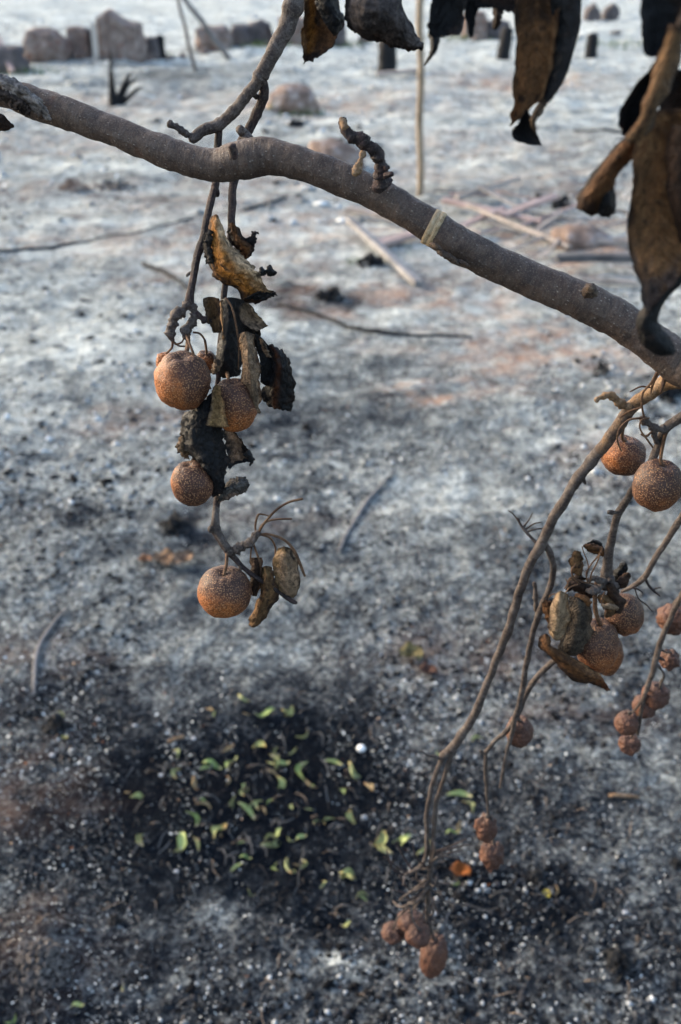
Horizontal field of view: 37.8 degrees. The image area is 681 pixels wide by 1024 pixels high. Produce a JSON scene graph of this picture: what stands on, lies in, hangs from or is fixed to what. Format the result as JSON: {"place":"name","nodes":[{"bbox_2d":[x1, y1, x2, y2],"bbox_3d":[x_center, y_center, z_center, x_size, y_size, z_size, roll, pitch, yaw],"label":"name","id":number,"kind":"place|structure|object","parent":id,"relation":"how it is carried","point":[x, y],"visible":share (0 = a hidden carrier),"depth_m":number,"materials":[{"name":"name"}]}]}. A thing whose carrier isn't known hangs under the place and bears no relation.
{"place":"outdoors","nodes":[
{"label":"outdoors","id":0,"kind":"place"},
{"bbox_2d":[86,29,92,56],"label":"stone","id":1,"kind":"object","parent":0,"point":[88,31],"visible":0.32,"depth_m":13.93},
{"bbox_2d":[0,0,680,1023],"bbox_3d":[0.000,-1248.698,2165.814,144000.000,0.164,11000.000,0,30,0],"label":"ground","id":2,"kind":"structure","parent":0,"point":[580,154],"depth_m":2.80,"materials":[{"name":"grey soil"}]},
{"bbox_2d":[0,45,30,73],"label":"stone","id":3,"kind":"object","parent":2,"relation":"on","point":[14,54],"visible":0.76,"depth_m":12.74,"materials":[{"name":"stone"}]},
{"bbox_2d":[7,937,73,997],"bbox_3d":[-0.497,0.750,1.649,0.100,0.050,0.095,-17,34,-26],"label":"ash heap","id":4,"kind":"object","parent":2,"relation":"on","point":[48,952],"visible":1,"depth_m":1.64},
{"bbox_2d":[22,27,72,62],"bbox_3d":[-4.053,-6.424,13.783,0.657,0.526,0.565,0,30,0],"label":"stone","id":5,"kind":"object","parent":2,"relation":"on","point":[54,45],"visible":0.81,"depth_m":13.58,"materials":[{"name":"stone"}]},
{"bbox_2d":[32,607,67,694],"bbox_3d":[-0.715,0.327,2.413,0.039,0.021,0.334,0,30,0],"label":"burnt stick","id":6,"kind":"object","parent":2,"relation":"on","point":[39,645],"visible":1,"depth_m":2.39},
{"bbox_2d":[40,713,73,735],"bbox_3d":[-0.625,0.459,2.176,0.062,0.039,0.064,-24,37,-35],"label":"charcoal lump","id":7,"kind":"object","parent":2,"relation":"on","point":[56,719],"visible":1,"depth_m":2.17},
{"bbox_2d":[57,178,91,193],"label":"earth clod","id":8,"kind":"object","parent":2,"relation":"on","point":[70,183],"visible":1,"depth_m":6.73,"materials":[{"name":"soil"}]},
{"bbox_2d":[66,26,90,58],"bbox_3d":[-3.669,-6.549,13.947,0.305,0.466,0.254,0,30,0],"label":"stone","id":9,"kind":"object","parent":2,"relation":"on","point":[77,37],"visible":0.69,"depth_m":13.82,"materials":[{"name":"stone"}]},
{"bbox_2d":[90,23,99,61],"bbox_3d":[-3.323,-6.349,13.482,0.087,0.494,0.040,0,30,0],"label":"wooden post","id":10,"kind":"object","parent":2,"relation":"on","point":[95,45],"visible":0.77,"depth_m":13.45,"materials":[{"name":"grey wood"}]},
{"bbox_2d":[0,217,193,251],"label":"burnt stick","id":11,"kind":"object","parent":2,"relation":"on","point":[44,248],"visible":1,"depth_m":5.60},
{"bbox_2d":[108,914,121,926],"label":"charcoal lump","id":12,"kind":"object","parent":2,"relation":"on","point":[116,917],"visible":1,"depth_m":1.75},
{"bbox_2d":[93,179,138,191],"bbox_3d":[-1.539,-2.232,6.824,0.324,0.064,0.268,0,30,0],"label":"ash heap","id":13,"kind":"object","parent":2,"relation":"on","point":[115,187],"visible":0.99,"depth_m":6.81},
{"bbox_2d":[95,8,146,63],"bbox_3d":[-3.018,-6.512,13.668,0.672,0.712,0.421,0,30,0],"label":"stone","id":14,"kind":"object","parent":2,"relation":"on","point":[121,37],"visible":0.81,"depth_m":13.52,"materials":[{"name":"stone"}]},
{"bbox_2d":[108,48,143,106],"bbox_3d":[-2.201,-4.407,10.147,0.391,0.579,0.119,0,30,0],"label":"charred plant","id":15,"kind":"object","parent":2,"relation":"on","point":[118,98],"visible":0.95,"depth_m":10.18,"materials":[{"name":"plant"}]},
{"bbox_2d":[145,36,160,59],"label":"stone","id":16,"kind":"object","parent":2,"relation":"on","point":[153,49],"visible":0.62,"depth_m":13.98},
{"bbox_2d":[155,34,166,58],"bbox_3d":[-2.564,-6.587,14.197,0.166,0.408,0.164,0,30,0],"label":"charred stump","id":17,"kind":"object","parent":2,"relation":"on","point":[161,40],"visible":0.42,"depth_m":14.12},
{"bbox_2d":[152,548,172,565],"bbox_3d":[-0.486,0.125,2.735,0.060,0.027,0.071,0,30,0],"label":"dry leaf","id":18,"kind":"object","parent":2,"relation":"on","point":[165,556],"visible":1,"depth_m":2.75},
{"bbox_2d":[141,262,187,288],"bbox_3d":[-0.869,-1.200,5.075,0.054,0.041,0.533,-21,36,-32],"label":"burnt stick","id":19,"kind":"object","parent":2,"relation":"on","point":[155,268],"visible":0.84,"depth_m":5.13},
{"bbox_2d":[158,509,189,536],"bbox_3d":[-0.480,0.031,2.908,0.085,0.064,0.106,-15,33,-25],"label":"charcoal lump","id":20,"kind":"object","parent":2,"relation":"on","point":[175,522],"visible":1,"depth_m":2.90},
{"bbox_2d":[176,831,186,851],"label":"fallen leaf","id":21,"kind":"object","parent":2,"relation":"on","point":[181,840],"visible":1,"depth_m":1.90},
{"bbox_2d":[172,550,194,564],"bbox_3d":[-0.432,0.124,2.735,0.059,0.029,0.067,0,30,0],"label":"dry leaf","id":22,"kind":"object","parent":2,"relation":"on","point":[182,556],"visible":1,"depth_m":2.74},
{"bbox_2d":[177,0,196,70],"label":"wooden stake","id":23,"kind":"object","parent":2,"relation":"on","point":[187,37],"visible":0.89,"depth_m":11.58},
{"bbox_2d":[183,0,231,59],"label":"wooden stake","id":24,"kind":"object","parent":2,"relation":"on","point":[212,37],"visible":0.91,"depth_m":13.80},
{"bbox_2d":[195,25,232,51],"bbox_3d":[-1.940,-7.230,15.239,0.598,0.398,0.534,0,30,0],"label":"stone","id":25,"kind":"object","parent":2,"relation":"on","point":[222,34],"visible":0.73,"depth_m":15.04,"materials":[{"name":"stone"}]},
{"bbox_2d":[211,823,226,838],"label":"fallen leaf","id":26,"kind":"object","parent":2,"relation":"on","point":[214,829],"visible":1,"depth_m":1.93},
{"bbox_2d":[230,23,251,45],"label":"stone","id":27,"kind":"object","parent":2,"relation":"on","point":[240,33],"visible":0.62,"depth_m":15.65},
{"bbox_2d":[238,802,254,819],"bbox_3d":[-0.184,0.590,1.970,0.016,0.008,0.048,-29,63,-39],"label":"fallen leaf","id":28,"kind":"object","parent":2,"relation":"on","point":[249,810],"visible":1,"depth_m":1.97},
{"bbox_2d":[248,19,272,45],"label":"stone","id":29,"kind":"object","parent":2,"relation":"on","point":[260,30],"visible":0.64,"depth_m":15.75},
{"bbox_2d":[242,197,286,210],"bbox_3d":[-0.482,-1.974,6.380,0.022,0.026,0.446,19,35,30],"label":"burnt stick","id":30,"kind":"object","parent":2,"relation":"on","point":[261,204],"visible":0.98,"depth_m":6.35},
{"bbox_2d":[278,16,303,44],"bbox_3d":[-0.722,-7.552,15.656,0.543,0.480,0.488,0,30,0],"label":"stone","id":31,"kind":"object","parent":2,"relation":"on","point":[295,38],"visible":0.15,"depth_m":15.49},
{"bbox_2d":[265,83,320,115],"bbox_3d":[-0.481,-4.053,9.916,0.525,0.397,0.520,-20,35,-30],"label":"stone","id":32,"kind":"object","parent":2,"relation":"on","point":[288,97],"visible":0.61,"depth_m":9.74,"materials":[{"name":"stone"}]},
{"bbox_2d":[285,118,303,127],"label":"charcoal lump","id":33,"kind":"object","parent":2,"relation":"on","point":[294,123],"visible":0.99,"depth_m":9.04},
{"bbox_2d":[277,302,346,326],"bbox_3d":[-0.125,-0.905,4.555,0.441,0.026,0.034,24,38,35],"label":"burnt stick","id":34,"kind":"object","parent":2,"relation":"on","point":[333,320],"visible":1,"depth_m":4.55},
{"bbox_2d":[1,34,641,266],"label":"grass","id":35,"kind":"structure","parent":2,"relation":"on","point":[293,113],"depth_m":15.22,"materials":[{"name":"brown plant"}]},
{"bbox_2d":[314,286,344,302],"bbox_3d":[-0.053,-1.037,4.738,0.148,0.081,0.132,0,30,0],"label":"charcoal lump","id":36,"kind":"object","parent":2,"relation":"on","point":[328,294],"visible":1,"depth_m":4.71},
{"bbox_2d":[308,137,364,169],"bbox_3d":[-0.051,-2.650,7.545,0.480,0.349,0.426,0,30,0],"label":"rock","id":37,"kind":"object","parent":2,"relation":"on","point":[339,149],"visible":0.45,"depth_m":7.39,"materials":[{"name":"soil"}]},
{"bbox_2d":[0,0,680,933],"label":"pear tree","id":38,"kind":"object","parent":2,"relation":"on","point":[648,146],"visible":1,"depth_m":0.60,"materials":[{"name":"brown plant"}]},
{"bbox_2d":[156,341,173,365],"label":"pear","id":39,"kind":"object","parent":38,"relation":"attached to","point":[160,356],"visible":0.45,"depth_m":0.65,"materials":[{"name":"brown plant"}]},
{"bbox_2d":[154,334,210,410],"bbox_3d":[-0.101,-0.085,0.629,0.035,0.040,0.040,-19,35,-29],"label":"pear","id":40,"kind":"object","parent":38,"relation":"attached to","point":[182,380],"visible":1,"depth_m":0.61,"materials":[{"name":"brown plant"}]},
{"bbox_2d":[170,458,212,505],"bbox_3d":[-0.098,-0.023,0.660,0.029,0.036,0.035,0,30,0],"label":"pear","id":41,"kind":"object","parent":38,"relation":"attached to","point":[191,482],"visible":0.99,"depth_m":0.65,"materials":[{"name":"brown plant"}]},
{"bbox_2d":[197,341,215,373],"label":"pear","id":42,"kind":"object","parent":38,"relation":"attached to","point":[208,358],"visible":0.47,"depth_m":0.65,"materials":[{"name":"brown plant"}]},
{"bbox_2d":[197,553,251,617],"bbox_3d":[-0.081,0.052,0.690,0.038,0.044,0.038,0,30,0],"label":"pear","id":43,"kind":"object","parent":38,"relation":"attached to","point":[224,591],"visible":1,"depth_m":0.68,"materials":[{"name":"brown plant"}]},
{"bbox_2d":[217,371,256,431],"bbox_3d":[-0.070,-0.069,0.643,0.034,0.035,0.030,19,35,30],"label":"pear","id":44,"kind":"object","parent":38,"relation":"attached to","point":[241,411],"visible":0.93,"depth_m":0.63,"materials":[{"name":"brown plant"}]},
{"bbox_2d":[381,908,405,945],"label":"pear","id":45,"kind":"object","parent":38,"relation":"attached to","point":[392,933],"visible":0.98,"depth_m":1.11,"materials":[{"name":"brown plant"}]},
{"bbox_2d":[397,905,424,931],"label":"pear","id":46,"kind":"object","parent":38,"relation":"attached to","point":[404,922],"visible":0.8,"depth_m":1.11,"materials":[{"name":"brown plant"}]},
{"bbox_2d":[405,907,430,948],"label":"pear","id":47,"kind":"object","parent":38,"relation":"attached to","point":[418,935],"visible":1,"depth_m":1.09,"materials":[{"name":"brown plant"}]},
{"bbox_2d":[419,922,447,978],"bbox_3d":[0.107,0.499,1.141,0.033,0.089,0.034,0,30,0],"label":"pear","id":48,"kind":"object","parent":38,"relation":"hanging from","point":[433,958],"visible":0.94,"depth_m":1.13,"materials":[{"name":"brown plant"}]},
{"bbox_2d":[421,209,446,246],"bbox_3d":[0.056,-0.171,0.599,0.015,0.022,0.022,7,31,12],"label":"straw band","id":49,"kind":"object","parent":38,"relation":"attached to","point":[434,225],"visible":0.98,"depth_m":0.59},
{"bbox_2d":[474,812,497,843],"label":"pear","id":50,"kind":"object","parent":38,"relation":"hanging from","point":[485,827],"visible":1,"depth_m":1.01,"materials":[{"name":"brown plant"}]},
{"bbox_2d":[479,815,503,870],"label":"pear","id":51,"kind":"object","parent":38,"relation":"hanging from","point":[491,855],"visible":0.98,"depth_m":1.05,"materials":[{"name":"brown plant"}]},
{"bbox_2d":[506,715,533,747],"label":"pear","id":52,"kind":"object","parent":38,"relation":"hanging from","point":[523,734],"visible":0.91,"depth_m":0.92,"materials":[{"name":"brown plant"}]},
{"bbox_2d":[577,582,618,672],"bbox_3d":[0.200,0.089,0.765,0.033,0.082,0.032,0,30,0],"label":"pear","id":53,"kind":"object","parent":38,"relation":"attached to","point":[599,653],"visible":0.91,"depth_m":0.76,"materials":[{"name":"brown plant"}]},
{"bbox_2d":[601,638,623,675],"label":"pear","id":54,"kind":"object","parent":38,"relation":"attached to","point":[612,670],"visible":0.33,"depth_m":0.81,"materials":[{"name":"brown plant"}]},
{"bbox_2d":[601,429,645,475],"bbox_3d":[0.203,-0.053,0.693,0.032,0.073,0.059,0,30,0],"label":"pear","id":55,"kind":"object","parent":38,"relation":"attached to","point":[629,459],"visible":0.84,"depth_m":0.70,"materials":[{"name":"brown plant"}]},
{"bbox_2d":[604,593,643,635],"bbox_3d":[0.221,0.072,0.772,0.030,0.056,0.031,14,33,23],"label":"pear","id":56,"kind":"object","parent":38,"relation":"attached to","point":[628,620],"visible":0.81,"depth_m":0.76,"materials":[{"name":"brown plant"}]},
{"bbox_2d":[614,710,638,735],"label":"pear","id":57,"kind":"object","parent":38,"relation":"attached to","point":[626,723],"visible":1,"depth_m":0.93,"materials":[{"name":"brown plant"}]},
{"bbox_2d":[618,733,641,755],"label":"pear","id":58,"kind":"object","parent":38,"relation":"attached to","point":[630,745],"visible":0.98,"depth_m":0.96,"materials":[{"name":"brown plant"}]},
{"bbox_2d":[632,695,656,718],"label":"pear","id":59,"kind":"object","parent":38,"relation":"attached to","point":[649,712],"visible":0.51,"depth_m":0.95,"materials":[{"name":"brown plant"}]},
{"bbox_2d":[641,679,669,708],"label":"pear","id":60,"kind":"object","parent":38,"relation":"attached to","point":[658,695],"visible":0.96,"depth_m":0.91,"materials":[{"name":"brown plant"}]},
{"bbox_2d":[632,433,680,511],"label":"pear","id":61,"kind":"object","parent":38,"relation":"attached to","point":[656,485],"visible":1,"depth_m":0.64,"materials":[{"name":"brown plant"}]},
{"bbox_2d":[655,597,680,635],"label":"pear","id":62,"kind":"object","parent":38,"relation":"attached to","point":[661,617],"visible":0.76,"depth_m":0.86,"materials":[{"name":"brown plant"}]},
{"bbox_2d":[659,648,679,671],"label":"pear","id":63,"kind":"object","parent":38,"relation":"attached to","point":[671,662],"visible":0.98,"depth_m":0.89,"materials":[{"name":"brown plant"}]},
{"bbox_2d":[0,507,680,1023],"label":"burnt straw","id":64,"kind":"object","parent":2,"relation":"on","point":[326,793],"visible":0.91,"depth_m":1.99,"materials":[{"name":"black plant"}]},
{"bbox_2d":[0,30,680,1023],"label":"ash flakes","id":65,"kind":"object","parent":2,"relation":"on","point":[328,620],"visible":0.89,"depth_m":2.45,"materials":[{"name":"grey"}]},
{"bbox_2d":[334,23,346,46],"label":"stone","id":66,"kind":"object","parent":2,"relation":"on","point":[341,38],"visible":0.22,"depth_m":16.20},
{"bbox_2d":[0,23,680,1023],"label":"charcoal crumbs","id":67,"kind":"object","parent":2,"relation":"on","point":[350,1013],"visible":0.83,"depth_m":2.19,"materials":[{"name":"black wood"}]},
{"bbox_2d":[0,14,680,1023],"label":"ash crumbs","id":68,"kind":"object","parent":2,"relation":"on","point":[292,222],"visible":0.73,"depth_m":3.47,"materials":[{"name":"grey"}]},
{"bbox_2d":[338,471,393,552],"bbox_3d":[0.072,-0.010,3.009,0.029,0.024,0.523,10,32,17],"label":"burnt stick","id":69,"kind":"object","parent":2,"relation":"on","point":[366,502],"visible":1,"depth_m":3.00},
{"bbox_2d":[343,206,391,221],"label":"board","id":70,"kind":"object","parent":2,"relation":"on","point":[360,211],"visible":0.47,"depth_m":6.15,"materials":[{"name":"grey wood"}]},
{"bbox_2d":[356,251,384,267],"bbox_3d":[0.161,-1.325,5.246,0.161,0.097,0.129,-14,33,-23],"label":"charcoal lump","id":71,"kind":"object","parent":2,"relation":"on","point":[371,258],"visible":0.99,"depth_m":5.21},
{"bbox_2d":[372,829,387,846],"bbox_3d":[0.080,0.628,1.908,0.021,0.010,0.043,15,33,25],"label":"fallen leaf","id":72,"kind":"object","parent":2,"relation":"on","point":[383,839],"visible":1,"depth_m":1.91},
{"bbox_2d":[345,216,422,285],"bbox_3d":[0.222,-1.427,5.390,0.060,0.087,1.137,-9,31,-15],"label":"board","id":73,"kind":"object","parent":2,"relation":"on","point":[387,254],"visible":1,"depth_m":5.32,"materials":[{"name":"brown wood"}]},
{"bbox_2d":[377,42,396,71],"bbox_3d":[0.588,-5.709,12.528,0.284,0.558,0.276,-11,32,-18],"label":"charred stump","id":74,"kind":"object","parent":2,"relation":"on","point":[387,58],"visible":0.49,"depth_m":12.44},
{"bbox_2d":[376,68,416,76],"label":"board","id":75,"kind":"object","parent":2,"relation":"on","point":[399,72],"visible":0.95,"depth_m":12.18,"materials":[{"name":"grey wood"}]},
{"bbox_2d":[377,231,416,246],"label":"board","id":76,"kind":"object","parent":2,"relation":"on","point":[389,241],"visible":0.58,"depth_m":5.55,"materials":[{"name":"grey wood"}]},
{"bbox_2d":[344,325,472,337],"bbox_3d":[0.288,-0.781,4.337,0.573,0.030,0.068,8,31,13],"label":"burnt stick","id":77,"kind":"object","parent":2,"relation":"on","point":[375,330],"visible":1,"depth_m":4.33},
{"bbox_2d":[398,641,423,660],"bbox_3d":[0.168,0.335,2.387,0.061,0.027,0.054,0,30,0],"label":"dry leaf","id":78,"kind":"object","parent":2,"relation":"on","point":[408,648],"visible":1,"depth_m":2.40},
{"bbox_2d":[416,0,424,195],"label":"bamboo stake","id":79,"kind":"object","parent":2,"relation":"on","point":[420,74],"visible":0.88,"depth_m":6.29,"materials":[{"name":"wood"}]},
{"bbox_2d":[418,661,437,674],"bbox_3d":[0.205,0.370,2.341,0.048,0.017,0.036,16,33,25],"label":"dry leaf","id":80,"kind":"object","parent":2,"relation":"on","point":[426,667],"visible":1,"depth_m":2.35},
{"bbox_2d":[446,789,472,797],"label":"fallen leaf","id":81,"kind":"object","parent":2,"relation":"on","point":[459,792],"visible":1,"depth_m":2.01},
{"bbox_2d":[450,860,471,876],"bbox_3d":[0.222,0.660,1.835,0.033,0.018,0.039,-21,36,-32],"label":"dry leaf","id":82,"kind":"object","parent":2,"relation":"on","point":[458,868],"visible":1,"depth_m":1.84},
{"bbox_2d":[464,226,483,233],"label":"board","id":83,"kind":"object","parent":2,"relation":"on","point":[476,231],"visible":0.34,"depth_m":5.78,"materials":[{"name":"grey wood"}]},
{"bbox_2d":[460,206,506,226],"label":"board","id":84,"kind":"object","parent":83,"relation":"on","point":[474,220],"visible":0.66,"depth_m":5.97,"materials":[{"name":"brown wood"}]},
{"bbox_2d":[461,11,487,39],"bbox_3d":[2.265,-8.203,16.814,0.431,0.506,0.372,0,30,0],"label":"stone","id":85,"kind":"object","parent":2,"relation":"on","point":[480,28],"visible":0.54,"depth_m":16.68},
{"bbox_2d":[454,176,519,198],"bbox_3d":[0.961,-2.111,6.473,0.594,0.073,0.044,-23,37,-34],"label":"board","id":86,"kind":"object","parent":2,"relation":"on","point":[490,186],"visible":0.97,"depth_m":6.47,"materials":[{"name":"grey wood"}]},
{"bbox_2d":[441,197,543,224],"bbox_3d":[0.922,-1.851,6.109,0.755,0.040,0.049,25,38,37],"label":"board","id":87,"kind":"object","parent":2,"relation":"on","point":[457,203],"visible":0.74,"depth_m":6.13,"materials":[{"name":"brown wood"}]},
{"bbox_2d":[498,193,559,217],"bbox_3d":[1.157,-1.877,6.093,0.529,0.073,0.060,-24,38,-35],"label":"board","id":88,"kind":"object","parent":87,"relation":"on","point":[537,202],"visible":1,"depth_m":6.07,"materials":[{"name":"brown wood"}]},
{"bbox_2d":[477,185,529,213],"bbox_3d":[1.013,-1.950,6.209,0.026,0.070,0.543,-15,33,-23],"label":"board","id":89,"kind":"object","parent":88,"relation":"on","point":[494,194],"visible":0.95,"depth_m":6.23,"materials":[{"name":"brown wood"}]},
{"bbox_2d":[486,20,509,39],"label":"stone","id":90,"kind":"object","parent":2,"relation":"on","point":[493,34],"visible":0.38,"depth_m":16.86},
{"bbox_2d":[495,26,513,59],"bbox_3d":[2.279,-6.480,13.863,0.229,0.527,0.224,0,30,0],"label":"charred stump","id":91,"kind":"object","parent":2,"relation":"on","point":[504,45],"visible":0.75,"depth_m":13.79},
{"bbox_2d":[485,220,525,233],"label":"board","id":92,"kind":"object","parent":2,"relation":"on","point":[504,226],"visible":1,"depth_m":5.85,"materials":[{"name":"brown wood"}]},
{"bbox_2d":[465,204,571,248],"bbox_3d":[1.019,-1.672,5.789,0.041,0.066,0.942,-17,34,-26],"label":"board","id":93,"kind":"object","parent":2,"relation":"on","point":[509,222],"visible":0.95,"depth_m":5.77,"materials":[{"name":"grey wood"}]},
{"bbox_2d":[515,204,576,227],"bbox_3d":[1.235,-1.775,5.975,0.596,0.074,0.033,-22,36,-33],"label":"board","id":94,"kind":"object","parent":93,"relation":"on","point":[571,207],"visible":0.79,"depth_m":5.99,"materials":[{"name":"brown wood"}]},
{"bbox_2d":[508,234,548,250],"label":"board","id":95,"kind":"object","parent":2,"relation":"on","point":[527,243],"visible":0.82,"depth_m":5.52,"materials":[{"name":"brown wood"}]},
{"bbox_2d":[525,867,545,886],"bbox_3d":[0.361,0.671,1.835,0.039,0.025,0.041,-20,35,-30],"label":"charcoal lump","id":96,"kind":"object","parent":2,"relation":"on","point":[535,877],"visible":1,"depth_m":1.83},
{"bbox_2d":[520,211,562,241],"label":"board","id":97,"kind":"object","parent":2,"relation":"on","point":[541,226],"visible":1,"depth_m":5.78,"materials":[{"name":"grey wood"}]},
{"bbox_2d":[530,211,575,220],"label":"board","id":98,"kind":"object","parent":2,"relation":"on","point":[559,217],"visible":0.76,"depth_m":5.96,"materials":[{"name":"grey wood"}]},
{"bbox_2d":[551,195,570,208],"bbox_3d":[1.431,-1.964,6.355,0.168,0.114,0.180,0,30,0],"label":"charcoal lump","id":99,"kind":"object","parent":2,"relation":"on","point":[559,202],"visible":0.67,"depth_m":6.34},
{"bbox_2d":[541,220,582,258],"bbox_3d":[1.242,-1.529,5.566,0.028,0.059,0.683,15,33,24],"label":"board","id":100,"kind":"object","parent":2,"relation":"on","point":[547,252],"visible":0.56,"depth_m":5.42,"materials":[{"name":"grey wood"}]},
{"bbox_2d":[551,224,613,250],"bbox_3d":[1.353,-1.527,5.580,0.358,0.174,0.307,0,30,0],"label":"earth mound","id":101,"kind":"object","parent":2,"relation":"on","point":[579,237],"visible":0.64,"depth_m":5.48,"materials":[{"name":"soil"}]},
{"bbox_2d":[537,230,627,244],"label":"board","id":102,"kind":"object","parent":2,"relation":"on","point":[606,241],"visible":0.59,"depth_m":5.45,"materials":[{"name":"grey wood"}]},
{"bbox_2d":[584,32,598,58],"bbox_3d":[3.632,-6.709,14.406,0.210,0.429,0.199,0,30,0],"label":"charred stump","id":103,"kind":"object","parent":2,"relation":"on","point":[591,45],"visible":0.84,"depth_m":14.34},
{"bbox_2d":[583,2,600,21],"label":"stone","id":104,"kind":"object","parent":2,"relation":"on","point":[592,12],"visible":0.84,"depth_m":20.80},
{"bbox_2d":[554,252,632,262],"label":"board","id":105,"kind":"object","parent":2,"relation":"on","point":[577,257],"visible":0.87,"depth_m":5.06,"materials":[{"name":"grey wood"}]},
{"bbox_2d":[573,128,621,133],"bbox_3d":[2.276,-3.345,8.751,0.465,0.062,0.032,10,32,17],"label":"burnt stick","id":106,"kind":"object","parent":2,"relation":"on","point":[604,129],"visible":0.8,"depth_m":8.74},
{"bbox_2d":[592,358,609,374],"bbox_3d":[1.041,-0.581,3.977,0.076,0.069,0.066,0,30,0],"label":"charcoal lump","id":107,"kind":"object","parent":2,"relation":"on","point":[602,366],"visible":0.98,"depth_m":3.97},
{"bbox_2d":[578,278,636,285],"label":"board","id":108,"kind":"object","parent":2,"relation":"on","point":[617,282],"visible":0.71,"depth_m":4.91,"materials":[{"name":"grey wood"}]},
{"bbox_2d":[601,3,619,20],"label":"stone","id":109,"kind":"object","parent":2,"relation":"on","point":[610,12],"visible":0.86,"depth_m":21.01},
{"bbox_2d":[602,944,637,982],"bbox_3d":[0.475,0.752,1.674,0.061,0.043,0.073,0,30,0],"label":"charcoal lump","id":110,"kind":"object","parent":2,"relation":"on","point":[616,955],"visible":1,"depth_m":1.66,"materials":[{"name":"wood"}]},
{"bbox_2d":[609,793,639,798],"bbox_3d":[0.570,0.571,2.000,0.062,0.012,0.009,0,30,0],"label":"burnt stick","id":111,"kind":"object","parent":2,"relation":"on","point":[624,795],"visible":1,"depth_m":2.00,"materials":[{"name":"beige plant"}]},
{"bbox_2d":[658,389,680,403],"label":"charcoal lump","id":112,"kind":"object","parent":2,"relation":"on","point":[670,394],"visible":0.51,"depth_m":3.70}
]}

